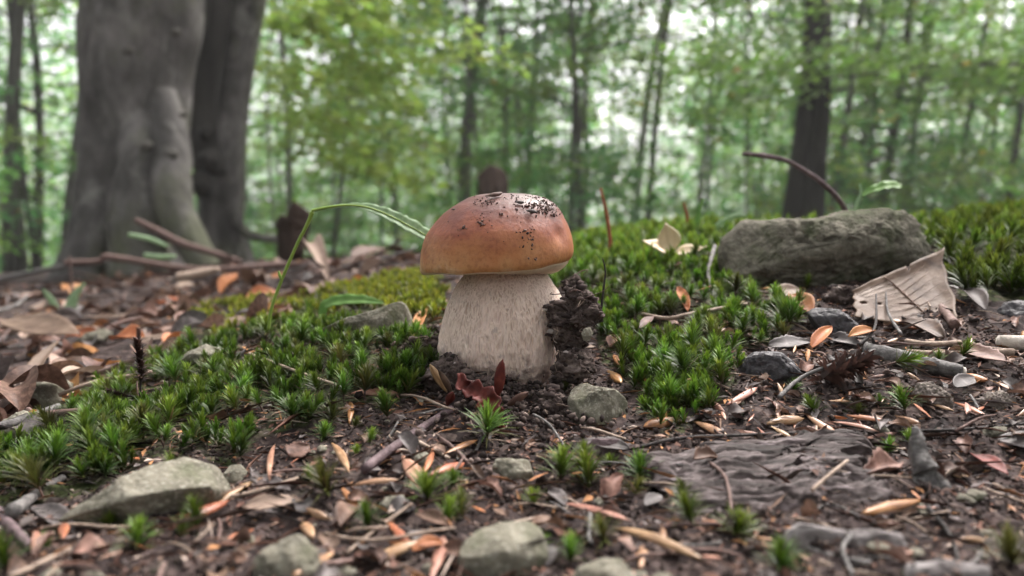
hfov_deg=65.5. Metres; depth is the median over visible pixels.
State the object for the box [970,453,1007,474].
dead leaf
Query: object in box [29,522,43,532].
leaf fragment
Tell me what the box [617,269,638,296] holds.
moss shoot
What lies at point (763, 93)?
beech tree
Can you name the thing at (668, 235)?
dead leaf
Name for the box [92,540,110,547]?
leaf fragment
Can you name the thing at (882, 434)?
bud scale
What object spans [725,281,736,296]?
moss shoot
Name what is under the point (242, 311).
fallen leaf
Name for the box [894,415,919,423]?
bud scale
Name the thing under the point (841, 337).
dead leaf
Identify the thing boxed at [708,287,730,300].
moss shoot
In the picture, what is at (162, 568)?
twig
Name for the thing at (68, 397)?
fallen leaf
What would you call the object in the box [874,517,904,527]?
leaf fragment
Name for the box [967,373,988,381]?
bud scale
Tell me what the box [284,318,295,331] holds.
moss shoot
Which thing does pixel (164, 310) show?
fallen leaf
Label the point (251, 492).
twig
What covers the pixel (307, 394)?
moss shoot
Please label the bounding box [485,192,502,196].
bark flake
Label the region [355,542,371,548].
leaf fragment
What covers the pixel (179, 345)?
moss shoot
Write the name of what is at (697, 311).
moss shoot
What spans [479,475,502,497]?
leaf fragment
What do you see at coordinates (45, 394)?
stone
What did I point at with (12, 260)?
beech tree
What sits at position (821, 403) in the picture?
leaf fragment
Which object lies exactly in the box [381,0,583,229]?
beech tree
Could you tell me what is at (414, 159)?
beech tree
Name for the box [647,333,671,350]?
moss shoot
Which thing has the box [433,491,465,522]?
moss shoot
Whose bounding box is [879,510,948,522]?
twig
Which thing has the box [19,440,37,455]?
moss shoot
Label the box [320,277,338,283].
fallen leaf
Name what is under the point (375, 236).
bush
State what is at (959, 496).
pebble
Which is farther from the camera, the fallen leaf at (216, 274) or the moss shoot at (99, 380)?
the fallen leaf at (216, 274)
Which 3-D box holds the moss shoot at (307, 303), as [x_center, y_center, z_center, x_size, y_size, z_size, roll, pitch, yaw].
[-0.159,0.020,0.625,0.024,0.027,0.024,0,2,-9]
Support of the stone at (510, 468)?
on the ground
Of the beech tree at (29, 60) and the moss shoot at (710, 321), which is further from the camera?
the beech tree at (29, 60)
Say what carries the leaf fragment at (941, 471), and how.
on the ground
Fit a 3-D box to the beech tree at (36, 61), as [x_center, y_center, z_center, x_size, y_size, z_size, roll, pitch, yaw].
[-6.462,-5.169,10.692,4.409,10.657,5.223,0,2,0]
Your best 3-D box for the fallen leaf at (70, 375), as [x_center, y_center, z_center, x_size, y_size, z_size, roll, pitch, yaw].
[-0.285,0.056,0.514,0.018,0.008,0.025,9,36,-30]
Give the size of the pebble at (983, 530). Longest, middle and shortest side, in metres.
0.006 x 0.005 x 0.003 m
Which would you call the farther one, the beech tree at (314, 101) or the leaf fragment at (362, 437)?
the beech tree at (314, 101)
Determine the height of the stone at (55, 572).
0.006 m
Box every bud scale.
[30,529,40,556]
[54,538,77,540]
[58,523,69,539]
[101,551,120,557]
[169,500,229,529]
[219,481,253,500]
[228,529,253,540]
[266,444,275,480]
[291,552,333,575]
[299,521,314,537]
[306,507,330,519]
[331,443,349,472]
[341,488,357,505]
[347,402,354,423]
[349,478,398,486]
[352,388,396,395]
[371,541,415,559]
[389,521,409,541]
[402,455,422,488]
[424,448,433,472]
[429,364,447,392]
[430,535,446,575]
[431,462,464,475]
[438,370,452,392]
[443,440,477,454]
[445,392,454,405]
[494,359,504,395]
[506,391,528,406]
[529,472,548,480]
[565,503,629,520]
[607,370,622,382]
[613,355,619,365]
[613,527,704,560]
[638,541,648,569]
[643,417,673,429]
[660,524,666,537]
[693,421,726,437]
[702,555,720,558]
[703,520,723,526]
[710,403,724,411]
[726,387,757,404]
[756,536,773,540]
[766,415,803,424]
[771,426,789,436]
[776,403,780,416]
[777,383,785,399]
[805,349,809,360]
[806,415,833,429]
[828,416,847,418]
[830,400,848,401]
[830,421,878,431]
[847,415,881,420]
[860,499,920,514]
[871,432,896,437]
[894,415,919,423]
[908,372,921,381]
[914,404,929,416]
[934,404,953,410]
[954,402,983,413]
[960,536,984,543]
[964,402,970,413]
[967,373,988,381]
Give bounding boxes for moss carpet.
[0,305,439,486]
[188,264,451,336]
[548,201,1022,289]
[574,236,806,423]
[920,195,1023,293]
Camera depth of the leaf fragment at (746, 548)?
0.23 m
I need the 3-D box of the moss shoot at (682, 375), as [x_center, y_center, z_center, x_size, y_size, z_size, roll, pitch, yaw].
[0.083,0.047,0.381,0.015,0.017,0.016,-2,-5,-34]
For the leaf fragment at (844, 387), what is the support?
on the ground
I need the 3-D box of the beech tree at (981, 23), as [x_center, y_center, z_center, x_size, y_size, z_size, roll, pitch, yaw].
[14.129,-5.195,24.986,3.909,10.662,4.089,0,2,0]
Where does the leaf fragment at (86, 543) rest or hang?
on the ground
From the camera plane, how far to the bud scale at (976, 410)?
0.35 m
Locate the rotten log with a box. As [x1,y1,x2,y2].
[627,429,895,515]
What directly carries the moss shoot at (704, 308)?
on the ground
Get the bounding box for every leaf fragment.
[7,553,29,575]
[19,516,44,527]
[22,525,35,529]
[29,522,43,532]
[31,531,54,555]
[45,497,64,502]
[57,551,82,560]
[73,532,107,555]
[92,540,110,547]
[189,549,202,555]
[203,566,228,575]
[206,410,227,419]
[219,525,250,547]
[226,550,247,561]
[236,344,248,355]
[264,504,287,513]
[288,491,303,499]
[292,498,313,512]
[303,456,315,464]
[314,557,339,575]
[318,530,339,552]
[319,547,335,559]
[330,522,350,527]
[343,404,358,413]
[347,488,369,502]
[351,462,361,470]
[353,550,362,561]
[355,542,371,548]
[356,432,368,442]
[358,546,387,563]
[363,563,378,573]
[364,456,380,469]
[381,559,398,569]
[387,462,403,474]
[389,476,406,491]
[390,495,415,513]
[395,413,404,421]
[395,431,418,459]
[407,528,429,538]
[430,443,445,452]
[440,451,456,458]
[443,539,462,556]
[456,449,477,458]
[471,465,484,478]
[472,428,491,447]
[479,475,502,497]
[510,438,524,442]
[525,439,534,448]
[531,515,562,526]
[535,472,548,482]
[544,457,555,465]
[544,543,562,567]
[559,524,571,528]
[593,505,622,514]
[600,472,623,501]
[602,492,633,498]
[606,334,620,346]
[618,533,636,551]
[659,484,677,493]
[669,320,680,324]
[679,407,697,415]
[686,414,701,421]
[698,409,705,418]
[702,408,715,418]
[702,418,716,421]
[720,513,750,525]
[721,327,733,332]
[728,403,749,415]
[728,413,745,419]
[732,390,743,393]
[738,539,762,553]
[742,509,765,517]
[756,433,765,440]
[757,373,769,385]
[760,385,771,391]
[764,566,781,575]
[765,396,782,408]
[778,389,800,397]
[778,408,794,414]
[781,568,791,575]
[785,470,800,478]
[788,565,799,571]
[793,426,816,431]
[796,405,811,411]
[799,359,815,371]
[800,499,822,517]
[802,346,815,354]
[802,408,819,418]
[802,494,819,503]
[807,425,826,430]
[811,395,823,411]
[818,522,843,529]
[825,354,834,359]
[832,382,847,394]
[835,556,861,569]
[844,407,860,413]
[848,346,862,356]
[852,373,862,386]
[854,392,877,404]
[857,391,870,401]
[861,312,873,319]
[869,400,883,405]
[871,407,886,417]
[873,414,888,429]
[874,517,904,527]
[875,547,913,563]
[880,415,893,427]
[885,341,904,349]
[885,377,903,387]
[886,369,904,372]
[886,418,910,427]
[896,372,903,377]
[901,508,917,516]
[919,360,936,365]
[923,398,935,403]
[929,452,949,458]
[931,455,945,478]
[933,418,953,428]
[934,555,947,560]
[936,380,947,388]
[940,376,951,383]
[943,461,970,476]
[945,350,962,360]
[945,459,984,471]
[946,351,971,362]
[948,336,958,340]
[948,345,962,349]
[950,470,961,475]
[953,433,972,455]
[956,318,964,326]
[964,456,985,466]
[965,391,983,396]
[967,413,990,418]
[976,363,995,368]
[996,539,1023,551]
[1001,377,1018,395]
[1006,355,1014,364]
[1006,382,1023,393]
[1009,418,1020,425]
[1011,316,1019,326]
[1011,428,1023,435]
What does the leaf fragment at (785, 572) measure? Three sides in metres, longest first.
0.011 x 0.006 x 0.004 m
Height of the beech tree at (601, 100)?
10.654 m
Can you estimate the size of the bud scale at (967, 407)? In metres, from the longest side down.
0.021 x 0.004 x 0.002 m
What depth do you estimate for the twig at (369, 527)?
0.25 m
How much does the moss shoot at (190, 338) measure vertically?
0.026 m
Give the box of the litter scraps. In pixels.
[0,205,1023,575]
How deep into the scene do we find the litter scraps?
0.30 m
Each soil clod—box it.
[408,335,438,360]
[417,352,480,396]
[465,369,506,405]
[537,383,567,419]
[542,270,610,351]
[548,344,596,385]
[822,284,866,307]
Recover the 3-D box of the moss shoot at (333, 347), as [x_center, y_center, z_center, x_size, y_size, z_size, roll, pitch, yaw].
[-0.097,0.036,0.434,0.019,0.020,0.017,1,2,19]
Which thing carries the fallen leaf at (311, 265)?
on the ground
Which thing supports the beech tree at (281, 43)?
on the ground
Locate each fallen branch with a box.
[0,261,107,281]
[63,253,420,271]
[68,256,73,292]
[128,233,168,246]
[133,218,240,262]
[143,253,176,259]
[175,267,219,280]
[287,238,401,286]
[341,247,415,267]
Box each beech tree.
[0,0,46,83]
[0,0,73,272]
[0,0,75,125]
[0,0,76,269]
[0,0,77,271]
[0,1,75,269]
[0,1,77,247]
[0,6,77,252]
[0,17,55,266]
[0,24,64,249]
[44,50,76,247]
[45,0,218,283]
[50,82,76,227]
[189,0,534,262]
[194,0,406,260]
[244,1,382,254]
[245,1,405,242]
[245,2,315,254]
[245,23,282,246]
[245,59,282,248]
[247,3,442,256]
[249,0,376,214]
[250,0,461,249]
[261,0,378,251]
[266,0,641,252]
[271,0,514,252]
[272,0,571,252]
[283,99,405,248]
[299,0,463,252]
[316,0,594,227]
[325,58,405,255]
[331,2,354,256]
[333,12,478,247]
[349,57,512,250]
[353,24,482,252]
[355,0,661,194]
[362,0,596,221]
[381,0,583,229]
[395,0,786,230]
[396,0,637,210]
[396,0,776,231]
[397,7,557,227]
[411,0,653,230]
[425,53,545,185]
[433,0,553,178]
[438,54,529,211]
[441,0,639,233]
[452,73,518,190]
[453,0,740,229]
[469,0,677,195]
[476,0,673,229]
[521,0,656,228]
[561,0,799,220]
[574,0,874,217]
[580,0,800,223]
[610,5,620,225]
[612,0,1023,218]
[615,0,1023,133]
[631,0,666,223]
[631,4,753,217]
[641,0,857,217]
[644,0,672,220]
[648,63,759,217]
[657,37,783,215]
[662,0,884,219]
[691,84,788,215]
[695,2,796,219]
[704,0,1005,209]
[714,32,835,219]
[717,0,1023,211]
[719,0,991,209]
[722,0,1018,217]
[726,0,1023,217]
[739,29,907,203]
[743,0,927,204]
[772,2,929,208]
[778,0,939,208]
[781,0,831,218]
[783,0,1023,199]
[828,2,931,208]
[829,0,1019,214]
[831,0,1023,206]
[831,0,1023,209]
[832,0,1023,205]
[840,0,1023,199]
[858,1,1014,208]
[861,0,991,209]
[899,0,1023,197]
[916,51,1011,199]
[932,1,1023,164]
[943,2,1023,196]
[945,26,1023,175]
[972,0,1023,152]
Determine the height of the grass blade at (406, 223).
0.075 m
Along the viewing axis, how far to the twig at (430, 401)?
0.36 m
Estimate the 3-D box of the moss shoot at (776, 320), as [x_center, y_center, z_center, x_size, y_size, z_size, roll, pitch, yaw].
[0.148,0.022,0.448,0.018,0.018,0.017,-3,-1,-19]
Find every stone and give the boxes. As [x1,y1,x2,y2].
[0,412,41,436]
[31,380,80,408]
[41,567,61,575]
[59,457,230,523]
[74,329,112,344]
[83,571,104,575]
[176,344,220,377]
[223,464,246,483]
[250,534,320,575]
[321,302,412,340]
[376,495,405,516]
[410,452,434,465]
[457,520,547,575]
[492,458,532,481]
[567,383,627,426]
[572,558,633,575]
[581,327,592,340]
[717,208,930,287]
[739,351,803,381]
[807,308,863,335]
[912,381,953,408]
[975,390,1016,408]
[982,426,1007,437]
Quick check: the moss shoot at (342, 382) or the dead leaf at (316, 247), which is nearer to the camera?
the moss shoot at (342, 382)
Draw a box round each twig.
[0,294,28,311]
[0,342,43,349]
[0,403,60,429]
[0,507,30,551]
[1,328,10,342]
[1,408,77,430]
[4,474,66,518]
[9,546,71,575]
[26,532,79,556]
[38,523,129,529]
[47,562,61,575]
[58,370,151,396]
[58,564,101,571]
[82,313,124,317]
[83,362,119,375]
[103,316,143,329]
[108,311,170,320]
[130,334,161,339]
[136,327,141,337]
[141,336,161,342]
[157,562,166,575]
[159,298,201,307]
[168,542,195,556]
[191,523,213,543]
[214,518,221,542]
[229,476,298,498]
[247,352,340,386]
[266,468,306,473]
[282,261,311,271]
[324,526,455,541]
[325,558,360,565]
[333,516,337,530]
[345,502,412,554]
[346,526,388,531]
[360,406,453,473]
[387,421,398,438]
[395,431,449,459]
[400,394,455,409]
[415,408,443,413]
[437,435,469,463]
[443,455,464,492]
[475,436,482,450]
[488,439,516,443]
[512,502,581,509]
[515,515,541,520]
[532,413,565,446]
[549,501,567,511]
[563,497,579,503]
[581,427,625,440]
[587,512,592,543]
[594,461,634,465]
[622,552,670,560]
[639,302,747,320]
[639,431,799,448]
[643,482,677,486]
[656,522,721,529]
[665,547,743,556]
[679,541,721,546]
[706,244,716,296]
[708,461,732,511]
[730,372,770,376]
[742,152,847,210]
[742,564,774,574]
[774,534,871,565]
[777,349,875,399]
[789,517,838,528]
[806,332,865,338]
[810,459,848,491]
[810,503,828,523]
[811,351,826,356]
[818,559,878,574]
[831,467,909,477]
[833,503,859,517]
[838,421,861,428]
[840,533,854,575]
[857,294,877,345]
[858,556,915,561]
[863,423,1023,434]
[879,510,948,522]
[881,342,931,345]
[885,292,902,335]
[894,515,932,536]
[905,339,961,346]
[906,348,1014,356]
[925,504,959,560]
[928,340,1018,352]
[938,303,959,329]
[954,414,996,431]
[968,548,983,562]
[969,394,992,419]
[973,486,1017,503]
[982,486,1023,503]
[995,335,1023,350]
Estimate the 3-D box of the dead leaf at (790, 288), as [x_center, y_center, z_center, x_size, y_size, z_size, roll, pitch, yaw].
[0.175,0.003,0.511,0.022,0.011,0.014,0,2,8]
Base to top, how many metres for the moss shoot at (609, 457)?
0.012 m
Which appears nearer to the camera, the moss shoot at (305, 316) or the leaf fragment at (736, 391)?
the leaf fragment at (736, 391)
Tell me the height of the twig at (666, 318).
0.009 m
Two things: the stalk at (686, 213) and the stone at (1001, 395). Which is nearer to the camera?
the stone at (1001, 395)
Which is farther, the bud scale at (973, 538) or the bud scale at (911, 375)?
the bud scale at (911, 375)
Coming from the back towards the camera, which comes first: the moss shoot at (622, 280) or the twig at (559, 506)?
the moss shoot at (622, 280)
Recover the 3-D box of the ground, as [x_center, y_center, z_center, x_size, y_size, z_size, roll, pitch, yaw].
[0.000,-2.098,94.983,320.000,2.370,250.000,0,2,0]
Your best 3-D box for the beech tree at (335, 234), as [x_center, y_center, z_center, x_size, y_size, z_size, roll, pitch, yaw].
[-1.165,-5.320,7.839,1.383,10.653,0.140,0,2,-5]
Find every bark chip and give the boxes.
[587,439,621,459]
[783,522,847,553]
[847,529,907,547]
[903,559,990,575]
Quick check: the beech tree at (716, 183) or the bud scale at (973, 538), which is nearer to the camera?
the bud scale at (973, 538)
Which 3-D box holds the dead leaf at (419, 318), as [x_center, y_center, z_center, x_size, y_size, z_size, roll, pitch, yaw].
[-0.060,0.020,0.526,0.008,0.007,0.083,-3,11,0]
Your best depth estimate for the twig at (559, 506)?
0.27 m
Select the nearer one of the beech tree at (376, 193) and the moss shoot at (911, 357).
the moss shoot at (911, 357)
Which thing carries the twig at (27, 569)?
on the ground
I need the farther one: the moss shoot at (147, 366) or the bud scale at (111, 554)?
the moss shoot at (147, 366)
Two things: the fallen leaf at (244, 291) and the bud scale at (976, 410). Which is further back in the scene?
the fallen leaf at (244, 291)
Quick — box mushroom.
[420,193,573,384]
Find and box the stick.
[862,337,966,378]
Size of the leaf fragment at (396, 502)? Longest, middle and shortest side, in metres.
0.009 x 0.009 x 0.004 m
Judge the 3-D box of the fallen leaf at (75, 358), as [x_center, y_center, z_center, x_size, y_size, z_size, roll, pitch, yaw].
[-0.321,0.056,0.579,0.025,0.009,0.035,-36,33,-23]
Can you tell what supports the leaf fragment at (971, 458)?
on the ground
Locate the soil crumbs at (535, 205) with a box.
[448,194,561,260]
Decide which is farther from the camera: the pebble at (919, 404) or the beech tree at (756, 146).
the beech tree at (756, 146)
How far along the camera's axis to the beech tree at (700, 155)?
28.52 m
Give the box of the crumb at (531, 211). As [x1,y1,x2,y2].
[526,209,537,212]
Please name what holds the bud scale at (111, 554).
on the ground
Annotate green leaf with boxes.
[318,294,382,315]
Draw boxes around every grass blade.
[42,289,59,308]
[64,282,85,315]
[69,286,77,308]
[267,202,429,329]
[693,198,703,232]
[715,214,746,229]
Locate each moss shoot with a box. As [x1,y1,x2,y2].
[0,449,42,489]
[0,452,69,498]
[0,525,38,573]
[2,433,43,452]
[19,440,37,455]
[21,425,79,477]
[24,405,74,430]
[28,528,62,550]
[52,396,79,425]
[59,404,103,442]
[63,397,103,420]
[65,401,117,438]
[66,423,98,450]
[68,422,116,456]
[74,388,113,415]
[78,375,113,392]
[79,401,120,426]
[90,503,120,524]
[91,412,118,438]
[93,420,142,456]
[98,391,122,406]
[99,377,124,392]
[99,384,122,399]
[103,365,126,382]
[105,335,153,399]
[109,380,137,399]
[110,360,130,374]
[111,371,135,393]
[111,510,164,550]
[114,398,129,412]
[115,407,129,422]
[115,423,139,450]
[118,397,138,410]
[120,419,154,448]
[123,400,161,441]
[125,372,148,386]
[128,384,138,399]
[134,411,176,444]
[136,358,152,377]
[145,345,160,358]
[149,351,191,385]
[149,447,188,463]
[151,360,166,379]
[151,393,197,428]
[154,393,165,424]
[156,423,177,447]
[159,355,184,384]
[167,348,180,358]
[170,339,191,353]
[171,492,210,532]
[172,510,205,536]
[176,325,204,347]
[178,361,197,376]
[184,373,210,388]
[188,354,223,377]
[196,355,225,376]
[201,369,214,382]
[214,386,250,418]
[217,368,236,381]
[218,356,236,375]
[220,381,242,412]
[226,374,250,398]
[228,361,249,385]
[229,359,244,374]
[236,371,254,385]
[236,381,253,404]
[247,386,267,410]
[251,310,279,341]
[257,354,281,373]
[266,384,288,416]
[270,390,313,427]
[273,333,292,350]
[276,322,289,339]
[277,312,288,325]
[281,329,305,349]
[282,309,302,326]
[282,387,315,414]
[283,345,303,358]
[283,355,299,376]
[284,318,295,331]
[289,316,310,339]
[289,336,304,349]
[291,311,309,325]
[294,357,310,377]
[295,454,354,507]
[296,464,317,481]
[297,297,318,313]
[299,369,330,396]
[300,306,319,317]
[300,345,320,356]
[305,331,317,347]
[308,419,335,441]
[312,396,353,423]
[313,326,327,352]
[324,337,347,358]
[324,340,356,363]
[328,369,359,404]
[330,364,348,383]
[344,341,356,362]
[345,349,375,373]
[346,497,391,532]
[347,442,361,455]
[350,360,381,399]
[351,415,360,427]
[352,331,373,348]
[352,340,364,353]
[354,346,371,360]
[359,325,375,342]
[362,425,379,442]
[363,326,379,346]
[369,352,384,375]
[371,369,382,387]
[371,392,398,407]
[372,385,402,419]
[376,353,403,379]
[378,329,395,349]
[389,331,402,348]
[390,365,407,385]
[396,349,425,369]
[402,464,462,514]
[406,336,428,360]
[407,320,427,336]
[408,317,417,330]
[412,303,431,324]
[412,346,435,365]
[415,323,438,337]
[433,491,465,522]
[440,465,468,493]
[449,485,474,515]
[458,397,519,448]
[515,485,548,510]
[529,442,592,479]
[554,528,586,562]
[559,380,570,390]
[566,439,603,466]
[568,444,611,491]
[583,262,601,287]
[584,510,622,552]
[588,270,609,287]
[600,452,620,465]
[604,329,643,367]
[611,284,638,306]
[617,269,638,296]
[618,274,634,290]
[618,280,631,298]
[621,473,647,493]
[622,446,663,481]
[624,281,653,301]
[624,299,634,319]
[625,291,649,319]
[630,320,639,336]
[642,291,654,303]
[645,301,655,314]
[646,274,659,289]
[647,293,671,324]
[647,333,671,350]
[648,319,683,343]
[648,354,673,376]
[648,371,687,413]
[650,273,669,290]
[651,340,675,364]
[652,358,680,384]
[659,293,683,315]
[662,487,715,527]
[664,340,708,371]
[666,289,680,313]
[670,477,701,496]
[675,323,705,347]
[676,369,689,387]
[677,272,694,289]
[677,293,687,312]
[680,282,697,297]
[680,315,704,339]
[683,342,702,361]
[685,307,708,337]
[693,303,714,316]
[694,363,714,381]
[699,320,732,342]
[700,333,730,361]
[701,315,720,334]
[702,312,710,331]
[706,313,724,329]
[706,344,743,382]
[706,355,728,390]
[707,503,762,544]
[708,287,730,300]
[708,356,716,372]
[709,233,721,244]
[712,313,726,326]
[713,279,733,294]
[713,297,722,314]
[715,303,734,326]
[721,271,746,294]
[721,293,747,310]
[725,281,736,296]
[737,302,767,326]
[740,284,760,304]
[743,279,763,303]
[744,275,760,288]
[748,530,817,573]
[758,291,808,321]
[762,281,786,311]
[767,312,786,336]
[769,285,788,302]
[769,294,805,327]
[770,318,795,335]
[783,376,805,389]
[784,288,816,308]
[800,392,833,411]
[801,273,816,290]
[806,345,881,387]
[839,400,869,414]
[872,393,884,406]
[875,345,927,375]
[876,434,897,452]
[882,380,926,412]
[897,427,910,442]
[930,348,950,359]
[950,335,980,361]
[964,517,1023,568]
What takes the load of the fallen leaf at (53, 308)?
on the ground
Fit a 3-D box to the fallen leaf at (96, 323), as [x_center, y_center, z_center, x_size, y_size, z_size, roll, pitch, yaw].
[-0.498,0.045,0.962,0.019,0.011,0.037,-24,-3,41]
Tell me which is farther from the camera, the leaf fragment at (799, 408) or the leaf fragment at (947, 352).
the leaf fragment at (947, 352)
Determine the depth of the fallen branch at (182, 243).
2.10 m
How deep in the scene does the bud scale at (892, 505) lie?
0.26 m
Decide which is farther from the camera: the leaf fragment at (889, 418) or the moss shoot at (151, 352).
the moss shoot at (151, 352)
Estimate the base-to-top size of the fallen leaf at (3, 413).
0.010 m
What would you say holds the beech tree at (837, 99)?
on the ground
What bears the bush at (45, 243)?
on the ground
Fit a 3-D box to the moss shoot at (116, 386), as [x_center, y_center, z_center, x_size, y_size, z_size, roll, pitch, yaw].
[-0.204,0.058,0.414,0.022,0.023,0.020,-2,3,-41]
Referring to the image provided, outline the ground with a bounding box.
[0,242,1023,575]
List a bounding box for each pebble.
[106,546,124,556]
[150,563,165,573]
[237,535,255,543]
[317,445,326,452]
[338,566,356,575]
[415,397,428,403]
[422,563,430,574]
[594,497,603,505]
[634,571,646,575]
[653,572,671,575]
[681,423,692,429]
[838,398,852,405]
[866,542,874,548]
[870,543,889,555]
[874,424,889,432]
[908,548,923,557]
[912,401,922,406]
[913,502,925,509]
[917,509,928,513]
[955,493,976,503]
[965,489,986,500]
[976,553,989,559]
[979,529,993,537]
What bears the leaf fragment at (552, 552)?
on the ground
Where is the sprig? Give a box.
[853,181,901,210]
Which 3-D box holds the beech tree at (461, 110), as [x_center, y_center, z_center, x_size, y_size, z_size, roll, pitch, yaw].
[-1.118,-4.961,25.352,5.202,10.656,5.193,0,2,0]
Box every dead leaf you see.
[0,313,81,335]
[19,341,58,384]
[31,502,74,532]
[109,324,144,339]
[242,493,303,510]
[250,474,290,490]
[285,441,310,457]
[301,234,329,282]
[335,501,360,527]
[351,246,404,258]
[410,535,442,550]
[413,308,426,327]
[416,509,452,526]
[455,372,504,428]
[548,488,567,506]
[581,436,629,449]
[639,316,653,328]
[642,223,706,258]
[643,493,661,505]
[676,286,689,311]
[693,444,717,459]
[768,283,798,300]
[768,334,809,347]
[788,292,814,311]
[810,326,832,347]
[827,331,861,347]
[848,325,875,336]
[852,247,958,324]
[863,447,903,473]
[898,317,944,339]
[949,342,1012,364]
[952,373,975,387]
[958,286,988,310]
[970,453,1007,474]
[997,431,1023,447]
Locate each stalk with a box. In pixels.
[599,188,612,250]
[601,258,605,308]
[683,202,688,224]
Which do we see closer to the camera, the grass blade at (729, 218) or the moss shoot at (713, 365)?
the moss shoot at (713, 365)
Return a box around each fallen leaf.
[0,296,5,305]
[0,339,17,346]
[0,354,14,379]
[0,363,69,393]
[0,365,38,411]
[0,398,40,411]
[0,407,7,418]
[1,410,40,437]
[6,403,33,414]
[18,332,35,337]
[20,292,36,298]
[25,348,37,354]
[27,335,62,351]
[29,300,46,308]
[34,305,58,311]
[37,342,61,353]
[38,339,48,356]
[42,343,72,357]
[43,293,65,297]
[49,353,67,361]
[49,357,85,381]
[51,338,73,356]
[54,307,81,318]
[60,369,85,382]
[61,365,105,377]
[62,301,87,306]
[62,342,98,356]
[62,347,92,358]
[62,391,83,401]
[65,326,95,337]
[67,356,82,361]
[68,283,80,293]
[68,371,79,391]
[80,303,100,312]
[80,335,96,345]
[82,286,92,294]
[82,356,111,366]
[84,297,98,302]
[92,312,116,320]
[92,319,109,326]
[93,307,119,317]
[94,359,120,364]
[97,279,111,286]
[98,288,112,293]
[99,302,118,313]
[103,321,124,329]
[104,359,134,369]
[119,305,136,317]
[127,279,145,285]
[130,317,162,338]
[130,338,152,354]
[137,299,156,316]
[138,302,176,318]
[141,329,161,343]
[144,341,169,359]
[151,328,163,334]
[153,290,174,300]
[156,296,176,304]
[159,321,174,328]
[160,337,176,350]
[161,331,181,341]
[162,313,178,332]
[164,295,177,304]
[168,301,187,316]
[170,294,190,309]
[170,316,204,332]
[174,280,193,289]
[174,309,186,320]
[179,309,208,320]
[179,329,202,336]
[187,287,215,296]
[188,294,201,302]
[190,277,210,282]
[190,299,200,307]
[194,293,207,296]
[198,313,225,327]
[207,272,223,279]
[210,276,230,287]
[211,293,221,301]
[213,305,234,310]
[217,273,237,293]
[222,285,232,292]
[225,315,254,324]
[233,308,247,316]
[235,288,251,296]
[240,266,261,286]
[242,273,266,288]
[246,285,275,297]
[246,293,268,321]
[252,270,265,276]
[268,302,281,309]
[272,305,290,315]
[273,277,292,286]
[273,302,291,314]
[278,292,296,299]
[291,285,306,294]
[295,280,308,285]
[302,272,331,280]
[307,285,319,292]
[309,263,317,268]
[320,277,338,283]
[327,257,339,267]
[339,259,352,265]
[350,274,362,282]
[359,257,385,274]
[360,264,377,271]
[396,251,416,261]
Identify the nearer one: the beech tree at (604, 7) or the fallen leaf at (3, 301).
the fallen leaf at (3, 301)
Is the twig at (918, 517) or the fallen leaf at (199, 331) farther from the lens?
the fallen leaf at (199, 331)
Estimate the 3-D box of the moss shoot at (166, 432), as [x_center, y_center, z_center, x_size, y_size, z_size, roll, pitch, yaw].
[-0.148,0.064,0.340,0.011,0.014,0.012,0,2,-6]
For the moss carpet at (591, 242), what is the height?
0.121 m
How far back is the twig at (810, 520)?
0.25 m
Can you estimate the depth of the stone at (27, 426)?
0.38 m
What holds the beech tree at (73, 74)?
on the ground
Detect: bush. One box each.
[0,148,70,269]
[0,181,64,272]
[0,234,54,267]
[44,208,62,266]
[194,175,367,258]
[251,205,351,259]
[253,198,421,257]
[368,209,439,248]
[440,139,686,232]
[531,157,717,231]
[652,184,784,217]
[695,103,1023,219]
[780,176,975,216]
[826,120,1023,213]
[829,130,1023,214]
[889,155,1022,213]
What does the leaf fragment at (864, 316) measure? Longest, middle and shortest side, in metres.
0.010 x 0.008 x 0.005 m
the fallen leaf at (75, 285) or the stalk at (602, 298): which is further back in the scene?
the fallen leaf at (75, 285)
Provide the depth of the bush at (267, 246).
12.31 m
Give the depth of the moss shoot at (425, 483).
0.27 m
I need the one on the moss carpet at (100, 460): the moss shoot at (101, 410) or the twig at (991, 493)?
the moss shoot at (101, 410)
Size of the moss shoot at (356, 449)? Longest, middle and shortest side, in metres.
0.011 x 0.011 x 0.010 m
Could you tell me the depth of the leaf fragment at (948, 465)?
0.29 m
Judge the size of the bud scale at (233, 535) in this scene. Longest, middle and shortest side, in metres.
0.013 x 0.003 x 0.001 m
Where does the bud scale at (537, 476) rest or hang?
on the ground
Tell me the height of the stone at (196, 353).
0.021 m
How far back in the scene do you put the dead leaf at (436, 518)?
0.26 m
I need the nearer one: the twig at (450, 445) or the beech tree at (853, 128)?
the twig at (450, 445)
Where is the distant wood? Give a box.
[0,0,1023,271]
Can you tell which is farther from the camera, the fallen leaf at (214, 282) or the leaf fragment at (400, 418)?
the fallen leaf at (214, 282)
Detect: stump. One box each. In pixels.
[275,201,310,261]
[476,164,509,194]
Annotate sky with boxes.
[0,0,1023,262]
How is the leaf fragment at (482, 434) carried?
on the ground
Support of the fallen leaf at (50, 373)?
on the ground
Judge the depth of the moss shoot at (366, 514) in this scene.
0.25 m
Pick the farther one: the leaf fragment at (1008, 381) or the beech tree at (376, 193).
the beech tree at (376, 193)
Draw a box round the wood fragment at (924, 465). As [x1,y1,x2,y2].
[908,426,951,488]

